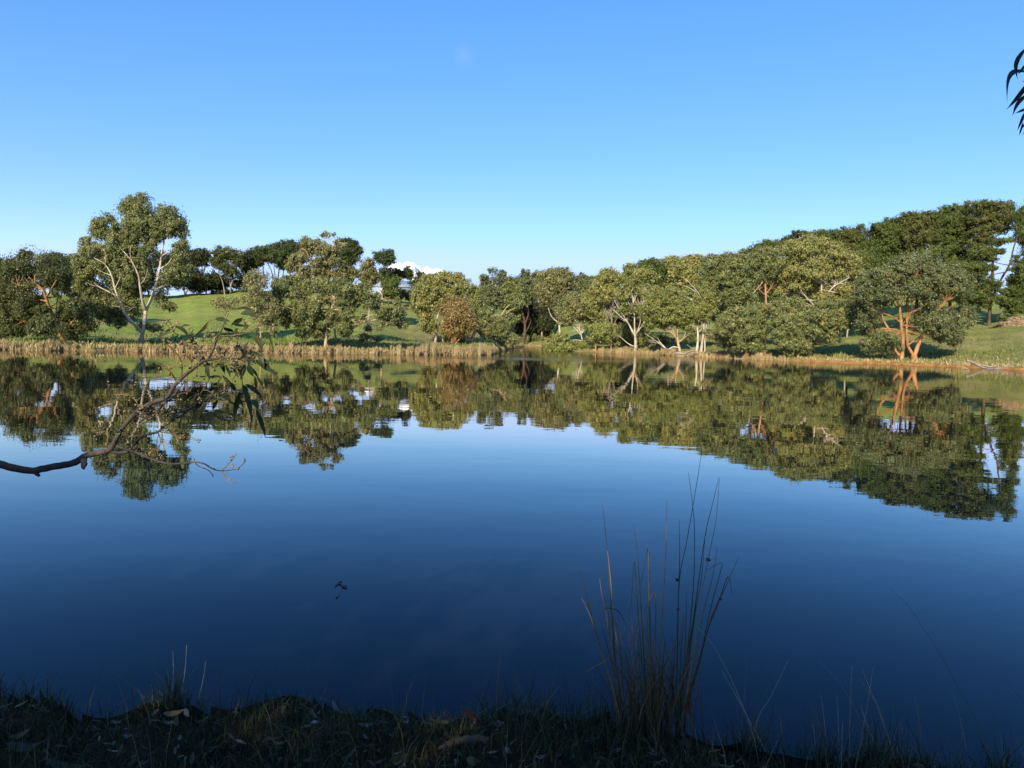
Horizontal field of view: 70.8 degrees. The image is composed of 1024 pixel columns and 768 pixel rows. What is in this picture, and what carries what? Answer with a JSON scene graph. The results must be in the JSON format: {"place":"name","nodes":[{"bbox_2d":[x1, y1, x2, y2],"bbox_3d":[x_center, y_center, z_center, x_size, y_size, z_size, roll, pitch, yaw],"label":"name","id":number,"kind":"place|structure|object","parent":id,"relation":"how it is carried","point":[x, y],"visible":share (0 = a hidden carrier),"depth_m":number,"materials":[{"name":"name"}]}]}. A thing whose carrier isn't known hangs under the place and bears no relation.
{"place":"outdoors","nodes":[
{"label":"outdoors","id":0,"kind":"place"},
{"bbox_2d":[356,262,444,291],"bbox_3d":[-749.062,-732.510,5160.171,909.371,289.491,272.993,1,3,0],"label":"cloud","id":1,"kind":"structure","parent":0,"point":[416,268],"depth_m":5098.61,"materials":[{"name":"white"}]},
{"bbox_2d":[0,347,1023,767],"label":"lake water","id":2,"kind":"structure","parent":0,"point":[440,517],"depth_m":6.25,"materials":[{"name":"liquid"}]},
{"bbox_2d":[966,360,1016,368],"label":"driftwood","id":3,"kind":"object","parent":2,"relation":"on","point":[979,365],"visible":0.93,"depth_m":70.92,"materials":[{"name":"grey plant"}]},
{"bbox_2d":[0,278,1023,767],"bbox_3d":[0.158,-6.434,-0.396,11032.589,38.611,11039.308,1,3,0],"label":"ground","id":4,"kind":"structure","parent":0,"point":[194,310],"depth_m":2.95,"materials":[{"name":"plant"}]},
{"bbox_2d":[0,279,29,339],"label":"gum tree","id":5,"kind":"object","parent":4,"relation":"on","point":[4,335],"visible":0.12,"depth_m":66.18,"materials":[{"name":"green plant"}]},
{"bbox_2d":[6,741,37,751],"bbox_3d":[-1.744,1.288,2.557,0.133,0.036,0.015,2,4,9],"label":"fallen leaf","id":6,"kind":"object","parent":4,"relation":"on","point":[24,747],"visible":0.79,"depth_m":2.56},
{"bbox_2d":[23,314,63,346],"bbox_3d":[-37.294,-4.162,57.269,2.965,3.007,2.584,4,4,37],"label":"gum sapling","id":7,"kind":"object","parent":4,"relation":"on","point":[44,325],"visible":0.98,"depth_m":56.92,"materials":[{"name":"green plant"}]},
{"bbox_2d":[0,338,87,350],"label":"reeds","id":8,"kind":"object","parent":4,"relation":"on","point":[49,346],"visible":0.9,"depth_m":56.21,"materials":[{"name":"plant"}]},
{"bbox_2d":[0,244,102,342],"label":"gum tree","id":9,"kind":"object","parent":4,"relation":"on","point":[54,276],"visible":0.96,"depth_m":62.01,"materials":[{"name":"green plant"}]},
{"bbox_2d":[45,758,87,767],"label":"fallen leaf","id":10,"kind":"object","parent":4,"relation":"on","point":[65,764],"visible":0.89,"depth_m":2.46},
{"bbox_2d":[60,253,92,321],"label":"gum tree","id":11,"kind":"object","parent":4,"relation":"on","point":[70,293],"visible":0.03,"depth_m":110.34,"materials":[{"name":"green plant"}]},
{"bbox_2d":[107,342,148,351],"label":"reeds","id":12,"kind":"object","parent":4,"relation":"on","point":[137,348],"visible":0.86,"depth_m":59.98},
{"bbox_2d":[67,191,195,343],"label":"tall gum tree","id":13,"kind":"object","parent":4,"relation":"on","point":[119,257],"visible":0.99,"depth_m":71.24,"materials":[{"name":"green plant"}]},
{"bbox_2d":[98,247,185,297],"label":"crest tree","id":14,"kind":"object","parent":4,"relation":"on","point":[155,261],"visible":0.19,"depth_m":174.59,"materials":[{"name":"green plant"}]},
{"bbox_2d":[138,646,207,722],"bbox_3d":[-1.446,1.449,3.079,0.429,0.641,0.353,1,3,0],"label":"grass tuft","id":15,"kind":"object","parent":4,"relation":"on","point":[171,701],"visible":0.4,"depth_m":3.01,"materials":[{"name":"plant"}]},
{"bbox_2d":[178,249,202,296],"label":"crest tree","id":16,"kind":"object","parent":4,"relation":"on","point":[195,275],"visible":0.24,"depth_m":181.63,"materials":[{"name":"green plant"}]},
{"bbox_2d":[189,248,221,294],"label":"crest tree","id":17,"kind":"object","parent":4,"relation":"on","point":[202,256],"visible":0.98,"depth_m":182.43,"materials":[{"name":"green plant"}]},
{"bbox_2d":[182,268,250,291],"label":"crest tree","id":18,"kind":"object","parent":4,"relation":"on","point":[236,284],"visible":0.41,"depth_m":187.58,"materials":[{"name":"green plant"}]},
{"bbox_2d":[207,244,248,294],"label":"crest tree","id":19,"kind":"object","parent":4,"relation":"on","point":[223,257],"visible":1,"depth_m":181.57,"materials":[{"name":"green plant"}]},
{"bbox_2d":[209,288,247,293],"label":"crest shrub","id":20,"kind":"object","parent":4,"relation":"on","point":[218,291],"visible":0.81,"depth_m":185.28,"materials":[{"name":"green plant"}]},
{"bbox_2d":[144,339,322,353],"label":"reeds","id":21,"kind":"object","parent":4,"relation":"on","point":[289,349],"visible":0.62,"depth_m":63.27,"materials":[{"name":"plant"}]},
{"bbox_2d":[239,250,252,291],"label":"crest tree","id":22,"kind":"object","parent":4,"relation":"on","point":[246,268],"visible":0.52,"depth_m":185.96,"materials":[{"name":"green plant"}]},
{"bbox_2d":[209,263,285,339],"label":"sapling","id":23,"kind":"object","parent":4,"relation":"on","point":[257,306],"visible":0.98,"depth_m":65.94,"materials":[{"name":"green plant"}]},
{"bbox_2d":[240,244,272,279],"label":"umbrella pine","id":24,"kind":"object","parent":4,"relation":"on","point":[257,256],"visible":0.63,"depth_m":187.96,"materials":[{"name":"green plant"}]},
{"bbox_2d":[254,238,300,276],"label":"umbrella pine","id":25,"kind":"object","parent":4,"relation":"on","point":[279,253],"visible":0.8,"depth_m":185.64,"materials":[{"name":"green plant"}]},
{"bbox_2d":[284,230,360,341],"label":"gum tree","id":26,"kind":"object","parent":4,"relation":"on","point":[326,262],"visible":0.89,"depth_m":74.09,"materials":[{"name":"green plant"}]},
{"bbox_2d":[264,273,409,347],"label":"spreading gum tree","id":27,"kind":"object","parent":4,"relation":"on","point":[302,313],"visible":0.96,"depth_m":68.73,"materials":[{"name":"green plant"}]},
{"bbox_2d":[333,236,364,279],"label":"pine tree","id":28,"kind":"object","parent":4,"relation":"on","point":[350,257],"visible":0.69,"depth_m":147.04,"materials":[{"name":"green plant"}]},
{"bbox_2d":[318,343,384,354],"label":"reeds","id":29,"kind":"object","parent":4,"relation":"on","point":[325,350],"visible":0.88,"depth_m":68.86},
{"bbox_2d":[355,256,382,319],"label":"gum tree","id":30,"kind":"object","parent":4,"relation":"on","point":[368,273],"visible":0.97,"depth_m":118.09,"materials":[{"name":"green plant"}]},
{"bbox_2d":[359,324,382,342],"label":"shrub","id":31,"kind":"object","parent":4,"relation":"on","point":[379,338],"visible":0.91,"depth_m":75.64,"materials":[{"name":"green plant"}]},
{"bbox_2d":[371,248,400,303],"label":"pine tree","id":32,"kind":"object","parent":4,"relation":"on","point":[387,258],"visible":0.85,"depth_m":147.77,"materials":[{"name":"green plant"}]},
{"bbox_2d":[377,276,403,324],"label":"gum tree","id":33,"kind":"object","parent":4,"relation":"on","point":[390,287],"visible":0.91,"depth_m":118.41,"materials":[{"name":"green plant"}]},
{"bbox_2d":[372,281,414,294],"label":"farm shed","id":34,"kind":"structure","parent":4,"relation":"on","point":[402,286],"depth_m":203.86,"materials":[{"name":"metal"}]},
{"bbox_2d":[380,288,410,301],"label":"shrub","id":35,"kind":"object","parent":4,"relation":"on","point":[405,295],"visible":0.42,"depth_m":163.24,"materials":[{"name":"green plant"}]},
{"bbox_2d":[386,264,413,304],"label":"pine tree","id":36,"kind":"object","parent":4,"relation":"on","point":[407,273],"visible":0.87,"depth_m":153.02,"materials":[{"name":"green plant"}]},
{"bbox_2d":[390,342,498,354],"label":"reeds","id":37,"kind":"object","parent":4,"relation":"on","point":[423,349],"visible":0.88,"depth_m":74.63,"materials":[{"name":"plant"}]},
{"bbox_2d":[408,269,481,341],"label":"yellow gum tree","id":38,"kind":"object","parent":4,"relation":"on","point":[435,287],"visible":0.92,"depth_m":97.72,"materials":[{"name":"beige plant"}]},
{"bbox_2d":[439,331,464,342],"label":"shrub","id":39,"kind":"object","parent":4,"relation":"on","point":[444,338],"visible":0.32,"depth_m":93.38,"materials":[{"name":"green plant"}]},
{"bbox_2d":[427,293,484,321],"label":"slope gum","id":40,"kind":"object","parent":4,"relation":"on","point":[475,310],"visible":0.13,"depth_m":125.18,"materials":[{"name":"green plant"}]},
{"bbox_2d":[434,293,480,342],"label":"bare shrub","id":41,"kind":"object","parent":4,"relation":"on","point":[460,321],"visible":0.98,"depth_m":90.61,"materials":[{"name":"orange plant"}]},
{"bbox_2d":[438,734,488,749],"bbox_3d":[-0.177,1.306,2.633,0.186,0.048,0.048,1,4,-5],"label":"bark strip","id":42,"kind":"object","parent":4,"relation":"on","point":[472,738],"visible":0.84,"depth_m":2.62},
{"bbox_2d":[0,698,935,767],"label":"leaf litter","id":43,"kind":"object","parent":4,"relation":"on","point":[686,742],"visible":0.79,"depth_m":2.69,"materials":[{"name":"plant"}]},
{"bbox_2d":[476,283,506,311],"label":"gum tree","id":44,"kind":"object","parent":4,"relation":"on","point":[491,295],"visible":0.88,"depth_m":125.78,"materials":[{"name":"green plant"}]},
{"bbox_2d":[467,305,516,343],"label":"leaning gum tree","id":45,"kind":"object","parent":4,"relation":"on","point":[501,327],"visible":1,"depth_m":93.81,"materials":[{"name":"green plant"}]},
{"bbox_2d":[478,267,508,323],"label":"gum tree","id":46,"kind":"object","parent":4,"relation":"on","point":[496,280],"visible":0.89,"depth_m":132.94,"materials":[{"name":"green plant"}]},
{"bbox_2d":[483,331,520,345],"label":"shrub","id":47,"kind":"object","parent":4,"relation":"on","point":[511,340],"visible":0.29,"depth_m":111.16,"materials":[{"name":"green plant"}]},
{"bbox_2d":[0,655,1023,767],"bbox_3d":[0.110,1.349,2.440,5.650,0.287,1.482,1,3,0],"label":"grass","id":48,"kind":"structure","parent":4,"relation":"on","point":[533,722],"depth_m":2.70,"materials":[{"name":"plant"}]},
{"bbox_2d":[0,305,1023,367],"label":"bank grass","id":49,"kind":"structure","parent":4,"relation":"on","point":[93,343],"depth_m":80.49,"materials":[{"name":"plant"}]},
{"bbox_2d":[495,274,531,343],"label":"gum tree","id":50,"kind":"object","parent":4,"relation":"on","point":[516,296],"visible":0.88,"depth_m":189.54,"materials":[{"name":"green plant"}]},
{"bbox_2d":[516,268,535,302],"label":"gum tree","id":51,"kind":"object","parent":4,"relation":"on","point":[525,275],"visible":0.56,"depth_m":199.00,"materials":[{"name":"green plant"}]},
{"bbox_2d":[504,301,558,337],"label":"gum tree","id":52,"kind":"object","parent":4,"relation":"on","point":[547,323],"visible":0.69,"depth_m":198.76,"materials":[{"name":"green plant"}]},
{"bbox_2d":[521,333,544,341],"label":"shrub","id":53,"kind":"object","parent":4,"relation":"on","point":[532,337],"visible":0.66,"depth_m":198.36,"materials":[{"name":"green plant"}]},
{"bbox_2d":[528,269,547,340],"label":"gum tree","id":54,"kind":"object","parent":4,"relation":"on","point":[535,278],"visible":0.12,"depth_m":197.56,"materials":[{"name":"green plant"}]},
{"bbox_2d":[534,266,574,331],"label":"gum tree","id":55,"kind":"object","parent":4,"relation":"on","point":[552,285],"visible":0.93,"depth_m":138.12,"materials":[{"name":"green plant"}]},
{"bbox_2d":[540,330,592,350],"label":"shore shrub","id":56,"kind":"object","parent":4,"relation":"on","point":[553,342],"visible":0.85,"depth_m":123.38,"materials":[{"name":"green plant"}]},
{"bbox_2d":[554,291,590,341],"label":"gum tree","id":57,"kind":"object","parent":4,"relation":"on","point":[570,314],"visible":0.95,"depth_m":123.33,"materials":[{"name":"green plant"}]},
{"bbox_2d":[553,290,602,341],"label":"slope gum","id":58,"kind":"object","parent":4,"relation":"on","point":[560,306],"visible":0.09,"depth_m":134.24,"materials":[{"name":"green plant"}]},
{"bbox_2d":[571,272,598,338],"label":"gum tree","id":59,"kind":"object","parent":4,"relation":"on","point":[582,281],"visible":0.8,"depth_m":147.48,"materials":[{"name":"green plant"}]},
{"bbox_2d":[582,320,616,350],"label":"tree","id":60,"kind":"object","parent":4,"relation":"on","point":[603,333],"visible":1,"depth_m":117.89,"materials":[{"name":"green plant"}]},
{"bbox_2d":[580,267,621,347],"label":"yellow gum tree","id":61,"kind":"object","parent":4,"relation":"on","point":[599,297],"visible":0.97,"depth_m":119.71,"materials":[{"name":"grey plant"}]},
{"bbox_2d":[612,319,633,348],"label":"shrub","id":62,"kind":"object","parent":4,"relation":"on","point":[623,331],"visible":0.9,"depth_m":119.82,"materials":[{"name":"green plant"}]},
{"bbox_2d":[605,287,646,329],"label":"slope gum","id":63,"kind":"object","parent":4,"relation":"on","point":[637,320],"visible":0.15,"depth_m":129.20,"materials":[{"name":"green plant"}]},
{"bbox_2d":[612,262,660,350],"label":"many limbed gum tree","id":64,"kind":"object","parent":4,"relation":"on","point":[634,278],"visible":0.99,"depth_m":109.88,"materials":[{"name":"green plant"}]},
{"bbox_2d":[596,346,682,355],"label":"reeds","id":65,"kind":"object","parent":4,"relation":"on","point":[625,350],"visible":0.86,"depth_m":111.18,"materials":[{"name":"plant"}]},
{"bbox_2d":[636,326,651,345],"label":"shrub","id":66,"kind":"object","parent":4,"relation":"on","point":[642,340],"visible":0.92,"depth_m":116.27,"materials":[{"name":"green plant"}]},
{"bbox_2d":[637,257,667,288],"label":"slope gum","id":67,"kind":"object","parent":4,"relation":"on","point":[657,265],"visible":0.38,"depth_m":145.39,"materials":[{"name":"green plant"}]},
{"bbox_2d":[578,452,738,747],"bbox_3d":[0.563,0.860,2.903,0.570,1.213,0.491,-2,5,-43],"label":"rush tussock","id":68,"kind":"object","parent":4,"relation":"on","point":[650,699],"visible":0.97,"depth_m":2.91,"materials":[{"name":"plant"}]},
{"bbox_2d":[638,285,692,352],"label":"gum tree","id":69,"kind":"object","parent":4,"relation":"on","point":[662,308],"visible":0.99,"depth_m":101.71,"materials":[{"name":"green plant"}]},
{"bbox_2d":[649,327,698,343],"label":"shrub","id":70,"kind":"object","parent":4,"relation":"on","point":[664,338],"visible":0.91,"depth_m":117.28,"materials":[{"name":"green plant"}]},
{"bbox_2d":[661,254,687,328],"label":"slope gum","id":71,"kind":"object","parent":4,"relation":"on","point":[672,280],"visible":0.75,"depth_m":147.19,"materials":[{"name":"green plant"}]},
{"bbox_2d":[675,253,706,325],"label":"slope gum","id":72,"kind":"object","parent":4,"relation":"on","point":[691,264],"visible":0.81,"depth_m":146.69,"materials":[{"name":"green plant"}]},
{"bbox_2d":[678,281,718,351],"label":"gum tree","id":73,"kind":"object","parent":4,"relation":"on","point":[700,311],"visible":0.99,"depth_m":101.31,"materials":[{"name":"green plant"}]},
{"bbox_2d":[682,286,715,331],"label":"slope gum","id":74,"kind":"object","parent":4,"relation":"on","point":[689,294],"visible":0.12,"depth_m":125.60,"materials":[{"name":"green plant"}]},
{"bbox_2d":[695,251,734,314],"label":"gum tree","id":75,"kind":"object","parent":4,"relation":"on","point":[711,268],"visible":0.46,"depth_m":115.47,"materials":[{"name":"green plant"}]},
{"bbox_2d":[683,349,748,358],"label":"reeds","id":76,"kind":"object","parent":4,"relation":"on","point":[720,354],"visible":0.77,"depth_m":96.68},
{"bbox_2d":[701,324,736,353],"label":"shrub","id":77,"kind":"object","parent":4,"relation":"on","point":[725,342],"visible":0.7,"depth_m":93.90,"materials":[{"name":"plant"}]},
{"bbox_2d":[709,275,734,310],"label":"gum tree","id":78,"kind":"object","parent":4,"relation":"on","point":[717,288],"visible":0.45,"depth_m":114.08,"materials":[{"name":"green plant"}]},
{"bbox_2d":[716,248,762,307],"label":"gum tree","id":79,"kind":"object","parent":4,"relation":"on","point":[735,292],"visible":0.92,"depth_m":110.00,"materials":[{"name":"green plant"}]},
{"bbox_2d":[713,300,769,355],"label":"gum tree","id":80,"kind":"object","parent":4,"relation":"on","point":[747,324],"visible":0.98,"depth_m":89.32,"materials":[{"name":"green plant"}]},
{"bbox_2d":[713,281,774,317],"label":"slope gum","id":81,"kind":"object","parent":4,"relation":"on","point":[761,297],"visible":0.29,"depth_m":120.98,"materials":[{"name":"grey plant"}]},
{"bbox_2d":[702,632,787,767],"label":"grass tuft","id":82,"kind":"object","parent":4,"relation":"on","point":[749,746],"visible":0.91,"depth_m":2.83,"materials":[{"name":"plant"}]},
{"bbox_2d":[740,238,785,256],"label":"ridge pine","id":83,"kind":"object","parent":4,"relation":"on","point":[765,243],"visible":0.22,"depth_m":129.64,"materials":[{"name":"green plant"}]},
{"bbox_2d":[741,351,787,360],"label":"reeds","id":84,"kind":"object","parent":4,"relation":"on","point":[758,355],"visible":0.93,"depth_m":88.87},
{"bbox_2d":[742,244,787,354],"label":"gum tree","id":85,"kind":"object","parent":4,"relation":"on","point":[764,264],"visible":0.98,"depth_m":91.09,"materials":[{"name":"green plant"}]},
{"bbox_2d":[767,250,841,321],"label":"ridge pine","id":86,"kind":"object","parent":4,"relation":"on","point":[807,301],"visible":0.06,"depth_m":120.39,"materials":[{"name":"green plant"}]},
{"bbox_2d":[764,292,859,357],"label":"gum tree","id":87,"kind":"object","parent":4,"relation":"on","point":[788,316],"visible":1,"depth_m":85.90,"materials":[{"name":"green plant"}]},
{"bbox_2d":[767,232,865,350],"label":"golden gum tree","id":88,"kind":"object","parent":4,"relation":"on","point":[807,265],"visible":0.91,"depth_m":92.17,"materials":[{"name":"green plant"}]},
{"bbox_2d":[791,228,842,246],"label":"ridge pine","id":89,"kind":"object","parent":4,"relation":"on","point":[826,232],"visible":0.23,"depth_m":128.84,"materials":[{"name":"green plant"}]},
{"bbox_2d":[799,697,851,767],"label":"grass tuft","id":90,"kind":"object","parent":4,"relation":"on","point":[819,755],"visible":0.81,"depth_m":2.72,"materials":[{"name":"plant"}]},
{"bbox_2d":[819,276,877,337],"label":"slope gum","id":91,"kind":"object","parent":4,"relation":"on","point":[839,280],"visible":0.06,"depth_m":110.28,"materials":[{"name":"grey plant"}]},
{"bbox_2d":[835,223,867,324],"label":"ridge pine","id":92,"kind":"object","parent":4,"relation":"on","point":[851,236],"visible":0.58,"depth_m":127.13,"materials":[{"name":"green plant"}]},
{"bbox_2d":[813,655,908,767],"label":"grass tuft","id":93,"kind":"object","parent":4,"relation":"on","point":[885,752],"visible":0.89,"depth_m":2.67,"materials":[{"name":"plant"}]},
{"bbox_2d":[848,216,908,328],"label":"ridge pine","id":94,"kind":"object","parent":4,"relation":"on","point":[881,240],"visible":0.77,"depth_m":120.40,"materials":[{"name":"green plant"}]},
{"bbox_2d":[844,244,982,334],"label":"ridge pine","id":95,"kind":"object","parent":4,"relation":"on","point":[870,260],"visible":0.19,"depth_m":109.33,"materials":[{"name":"green plant"}]},
{"bbox_2d":[848,249,979,360],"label":"orange trunked tree","id":96,"kind":"object","parent":4,"relation":"on","point":[873,291],"visible":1,"depth_m":80.38,"materials":[{"name":"green plant"}]},
{"bbox_2d":[893,209,949,317],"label":"ridge pine","id":97,"kind":"object","parent":4,"relation":"on","point":[912,225],"visible":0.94,"depth_m":118.84,"materials":[{"name":"green plant"}]},
{"bbox_2d":[931,199,977,314],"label":"ridge pine","id":98,"kind":"object","parent":4,"relation":"on","point":[951,217],"visible":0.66,"depth_m":118.77,"materials":[{"name":"green plant"}]},
{"bbox_2d":[891,589,1023,767],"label":"grass tuft","id":99,"kind":"object","parent":4,"relation":"on","point":[1000,762],"visible":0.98,"depth_m":2.58,"materials":[{"name":"plant"}]},
{"bbox_2d":[959,198,1017,314],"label":"ridge pine","id":100,"kind":"object","parent":4,"relation":"on","point":[993,216],"visible":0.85,"depth_m":115.06,"materials":[{"name":"green plant"}]},
{"bbox_2d":[964,200,1023,325],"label":"ridge pine","id":101,"kind":"object","parent":4,"relation":"on","point":[1011,300],"visible":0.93,"depth_m":109.02,"materials":[{"name":"green plant"}]},
{"bbox_2d":[993,316,1023,327],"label":"brush heap","id":102,"kind":"object","parent":4,"relation":"on","point":[1011,321],"visible":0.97,"depth_m":107.18,"materials":[{"name":"beige plant"}]},
{"bbox_3d":[-4.665,-0.918,-5.862,5.658,5.685,3.191,1,3,0],"label":"gum tree","id":103,"kind":"object","parent":4,"relation":"on","visible":0},
{"bbox_2d":[0,306,276,483],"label":"gum branch","id":104,"kind":"object","parent":103,"relation":"attached to","point":[83,457],"visible":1,"depth_m":2.38,"materials":[{"name":"brown plant"}]},
{"bbox_2d":[0,0,1023,302],"label":"sky","id":105,"kind":"structure","parent":0,"point":[471,137],"materials":[{"name":"blue"}]},
{"bbox_3d":[-0.194,-1.908,-5.907,6.959,7.900,3.655,1,3,0],"label":"gum tree","id":106,"kind":"object","parent":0,"visible":0},
{"bbox_2d":[1006,50,1023,134],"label":"leaf spray","id":107,"kind":"object","parent":106,"relation":"attached to","point":[1016,70],"visible":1,"depth_m":1.46,"materials":[{"name":"grey plant"}]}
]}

